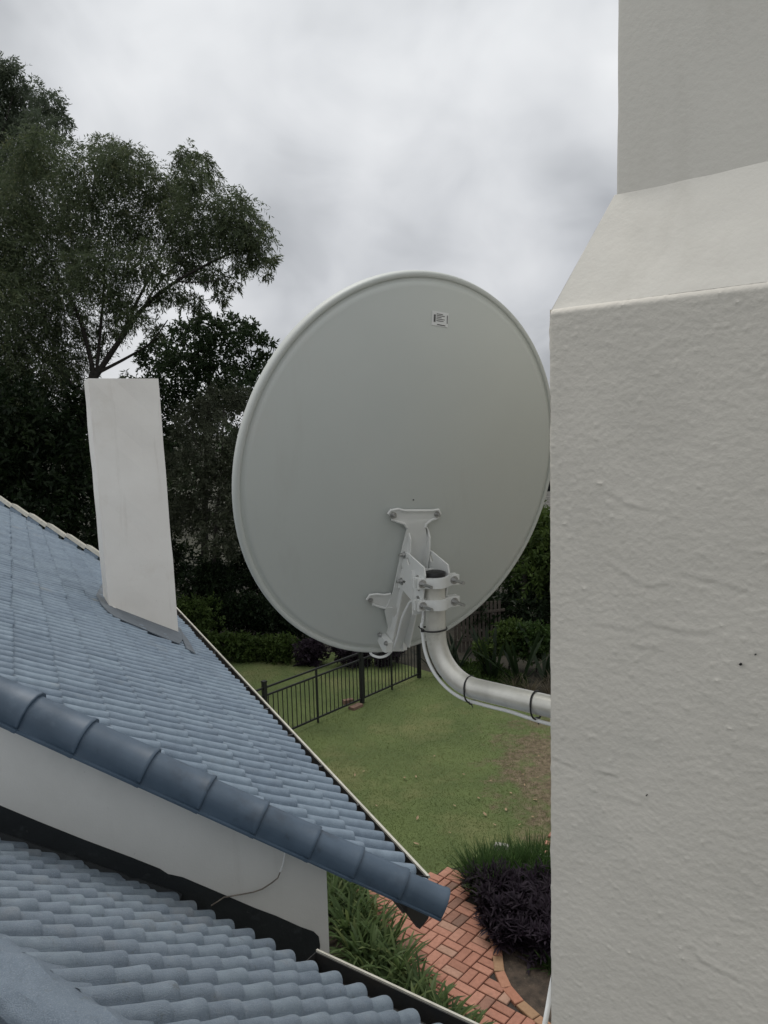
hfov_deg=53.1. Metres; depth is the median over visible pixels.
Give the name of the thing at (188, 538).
ground
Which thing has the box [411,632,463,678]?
paddle leaf plant
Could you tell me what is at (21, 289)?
feathery tree
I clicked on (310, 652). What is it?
garden shrub
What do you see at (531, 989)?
planting bed
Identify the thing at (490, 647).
garden shrub
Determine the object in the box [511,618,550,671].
garden shrub
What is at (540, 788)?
lawn
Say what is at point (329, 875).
strap leaf plant
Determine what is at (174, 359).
dark bushy tree
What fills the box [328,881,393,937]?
strap leaf plant
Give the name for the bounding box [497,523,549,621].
garden tree
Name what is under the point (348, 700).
clay block
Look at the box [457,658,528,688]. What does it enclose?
ground cover
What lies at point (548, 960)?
green plant
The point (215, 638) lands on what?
garden shrub
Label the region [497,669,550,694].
dead grass clump
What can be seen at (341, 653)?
garden shrub
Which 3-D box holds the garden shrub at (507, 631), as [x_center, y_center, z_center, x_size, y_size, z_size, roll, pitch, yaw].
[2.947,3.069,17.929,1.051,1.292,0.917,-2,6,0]
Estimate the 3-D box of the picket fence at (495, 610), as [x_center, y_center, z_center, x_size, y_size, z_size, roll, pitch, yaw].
[2.438,2.914,19.564,1.380,1.252,0.058,-3,7,-15]
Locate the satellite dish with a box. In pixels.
[232,270,550,725]
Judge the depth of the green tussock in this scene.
9.62 m
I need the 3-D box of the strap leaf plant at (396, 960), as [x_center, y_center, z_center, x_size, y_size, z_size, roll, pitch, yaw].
[0.203,4.675,8.070,0.968,0.492,0.972,-2,6,0]
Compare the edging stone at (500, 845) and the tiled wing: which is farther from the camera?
the edging stone at (500, 845)
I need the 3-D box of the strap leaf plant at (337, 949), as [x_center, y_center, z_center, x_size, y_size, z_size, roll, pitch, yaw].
[-0.288,4.655,8.373,0.967,0.484,0.923,-2,6,0]
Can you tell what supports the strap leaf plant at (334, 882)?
on the house bed at (333, 943)
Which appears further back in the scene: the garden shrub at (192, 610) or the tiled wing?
the garden shrub at (192, 610)
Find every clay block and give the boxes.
[343,698,352,704]
[348,702,362,710]
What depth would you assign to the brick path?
8.41 m
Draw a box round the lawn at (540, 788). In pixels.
[221,652,550,873]
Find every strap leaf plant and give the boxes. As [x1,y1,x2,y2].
[326,871,362,903]
[327,872,380,908]
[327,875,357,923]
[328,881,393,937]
[328,889,378,962]
[328,905,394,964]
[334,889,403,951]
[336,923,407,980]
[340,901,423,978]
[359,926,446,986]
[363,954,415,989]
[378,947,439,992]
[382,966,434,995]
[411,981,453,1006]
[412,967,466,1009]
[430,985,482,1017]
[456,1008,496,1023]
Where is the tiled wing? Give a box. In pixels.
[0,832,478,1023]
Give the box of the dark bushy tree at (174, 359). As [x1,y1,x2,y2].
[127,308,279,561]
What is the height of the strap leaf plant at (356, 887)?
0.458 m
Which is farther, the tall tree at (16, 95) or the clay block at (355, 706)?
the tall tree at (16, 95)
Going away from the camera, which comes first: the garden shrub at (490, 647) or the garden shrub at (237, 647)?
the garden shrub at (490, 647)
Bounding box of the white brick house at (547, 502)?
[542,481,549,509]
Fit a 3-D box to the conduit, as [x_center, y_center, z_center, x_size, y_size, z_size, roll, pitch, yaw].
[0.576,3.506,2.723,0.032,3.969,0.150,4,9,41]
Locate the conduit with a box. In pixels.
[542,978,550,1023]
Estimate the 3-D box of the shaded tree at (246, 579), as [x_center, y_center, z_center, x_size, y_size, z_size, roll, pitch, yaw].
[-3.262,-0.367,23.802,5.552,7.141,3.964,-2,6,0]
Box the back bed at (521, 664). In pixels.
[176,565,550,692]
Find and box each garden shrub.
[174,558,239,615]
[176,591,225,632]
[192,617,210,637]
[204,589,250,631]
[206,627,238,662]
[222,629,263,663]
[225,589,280,640]
[242,631,288,663]
[255,601,309,639]
[266,631,300,664]
[291,637,330,666]
[326,645,372,667]
[366,650,406,667]
[471,637,502,669]
[488,615,527,669]
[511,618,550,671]
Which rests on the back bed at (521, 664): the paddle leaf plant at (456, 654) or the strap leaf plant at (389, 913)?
the paddle leaf plant at (456, 654)
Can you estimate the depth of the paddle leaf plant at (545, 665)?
17.20 m
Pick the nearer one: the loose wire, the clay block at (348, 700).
the loose wire
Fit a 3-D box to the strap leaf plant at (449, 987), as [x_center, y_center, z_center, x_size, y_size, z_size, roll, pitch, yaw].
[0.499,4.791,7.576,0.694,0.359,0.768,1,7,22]
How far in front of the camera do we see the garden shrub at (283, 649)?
18.90 m
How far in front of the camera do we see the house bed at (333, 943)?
8.63 m
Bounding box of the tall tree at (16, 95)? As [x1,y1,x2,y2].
[0,51,77,222]
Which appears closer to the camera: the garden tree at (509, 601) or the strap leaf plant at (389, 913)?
the strap leaf plant at (389, 913)
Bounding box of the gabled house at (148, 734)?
[0,378,450,961]
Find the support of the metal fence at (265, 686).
on the lawn at (540, 788)
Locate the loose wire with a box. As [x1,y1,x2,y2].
[211,853,285,905]
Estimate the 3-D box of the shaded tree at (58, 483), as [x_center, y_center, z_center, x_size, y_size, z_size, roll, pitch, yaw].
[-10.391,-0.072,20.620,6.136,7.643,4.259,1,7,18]
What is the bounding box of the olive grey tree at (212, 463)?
[162,377,251,591]
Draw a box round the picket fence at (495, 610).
[454,601,504,651]
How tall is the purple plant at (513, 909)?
0.538 m
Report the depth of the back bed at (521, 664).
19.02 m
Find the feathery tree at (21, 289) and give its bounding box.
[0,122,283,537]
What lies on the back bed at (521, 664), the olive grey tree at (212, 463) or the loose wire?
the olive grey tree at (212, 463)
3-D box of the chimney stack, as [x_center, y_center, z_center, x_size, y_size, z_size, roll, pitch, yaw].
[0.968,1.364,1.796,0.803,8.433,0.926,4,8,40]
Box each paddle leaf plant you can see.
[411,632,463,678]
[446,633,471,666]
[469,624,520,678]
[473,632,548,687]
[516,621,550,683]
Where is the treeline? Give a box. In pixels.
[3,424,237,524]
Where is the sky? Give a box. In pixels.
[0,0,618,436]
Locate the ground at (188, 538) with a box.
[44,436,521,1013]
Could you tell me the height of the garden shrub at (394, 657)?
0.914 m
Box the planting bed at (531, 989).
[471,894,550,1022]
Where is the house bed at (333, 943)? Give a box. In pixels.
[327,888,385,973]
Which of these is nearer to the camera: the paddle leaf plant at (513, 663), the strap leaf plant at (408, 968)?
the strap leaf plant at (408, 968)
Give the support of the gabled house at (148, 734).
on the lawn at (540, 788)
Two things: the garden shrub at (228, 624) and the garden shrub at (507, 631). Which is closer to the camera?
the garden shrub at (507, 631)
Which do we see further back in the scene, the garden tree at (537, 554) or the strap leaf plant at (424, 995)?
the garden tree at (537, 554)
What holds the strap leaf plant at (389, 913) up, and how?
on the house bed at (333, 943)
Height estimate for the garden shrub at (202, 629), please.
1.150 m
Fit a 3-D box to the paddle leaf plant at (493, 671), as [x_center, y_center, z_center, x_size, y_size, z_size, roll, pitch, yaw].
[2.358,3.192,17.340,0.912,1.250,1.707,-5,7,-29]
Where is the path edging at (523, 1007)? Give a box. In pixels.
[356,889,550,1023]
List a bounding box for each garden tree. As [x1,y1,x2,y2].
[457,551,550,641]
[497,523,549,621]
[509,499,549,607]
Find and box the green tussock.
[437,826,550,895]
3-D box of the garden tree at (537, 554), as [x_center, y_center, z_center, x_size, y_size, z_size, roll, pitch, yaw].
[5.142,1.332,20.832,4.253,3.982,3.616,-2,6,0]
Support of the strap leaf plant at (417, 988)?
on the house bed at (333, 943)
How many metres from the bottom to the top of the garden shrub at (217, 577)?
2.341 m
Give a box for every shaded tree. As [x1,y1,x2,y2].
[0,366,98,550]
[78,439,199,592]
[194,389,262,595]
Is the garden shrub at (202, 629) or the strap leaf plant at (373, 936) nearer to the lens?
the strap leaf plant at (373, 936)
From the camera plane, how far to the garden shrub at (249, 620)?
20.32 m
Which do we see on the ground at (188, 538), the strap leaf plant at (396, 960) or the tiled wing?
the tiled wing
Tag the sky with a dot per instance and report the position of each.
(473, 141)
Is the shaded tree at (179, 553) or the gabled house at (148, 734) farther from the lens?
the shaded tree at (179, 553)
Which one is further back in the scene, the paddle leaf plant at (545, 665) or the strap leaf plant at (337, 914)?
the paddle leaf plant at (545, 665)
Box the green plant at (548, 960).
[523,948,550,974]
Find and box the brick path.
[370,867,535,1023]
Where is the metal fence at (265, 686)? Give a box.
[255,643,420,729]
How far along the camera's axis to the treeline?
45.27 m
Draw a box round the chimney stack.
[549,0,767,1023]
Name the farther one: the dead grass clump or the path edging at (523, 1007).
the dead grass clump
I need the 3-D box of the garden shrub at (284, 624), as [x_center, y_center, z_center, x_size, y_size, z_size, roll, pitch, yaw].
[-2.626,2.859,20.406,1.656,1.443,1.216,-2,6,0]
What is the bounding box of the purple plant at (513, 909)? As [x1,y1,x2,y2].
[457,855,550,975]
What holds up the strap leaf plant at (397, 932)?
on the house bed at (333, 943)
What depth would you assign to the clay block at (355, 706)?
15.82 m
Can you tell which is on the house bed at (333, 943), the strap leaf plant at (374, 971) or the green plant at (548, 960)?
the strap leaf plant at (374, 971)
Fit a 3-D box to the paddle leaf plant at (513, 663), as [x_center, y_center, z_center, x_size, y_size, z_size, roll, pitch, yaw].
[2.822,3.164,16.696,1.759,1.407,1.125,-2,6,0]
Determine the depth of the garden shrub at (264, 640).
19.06 m
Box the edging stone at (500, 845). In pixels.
[495,842,508,851]
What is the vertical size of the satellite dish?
1.024 m

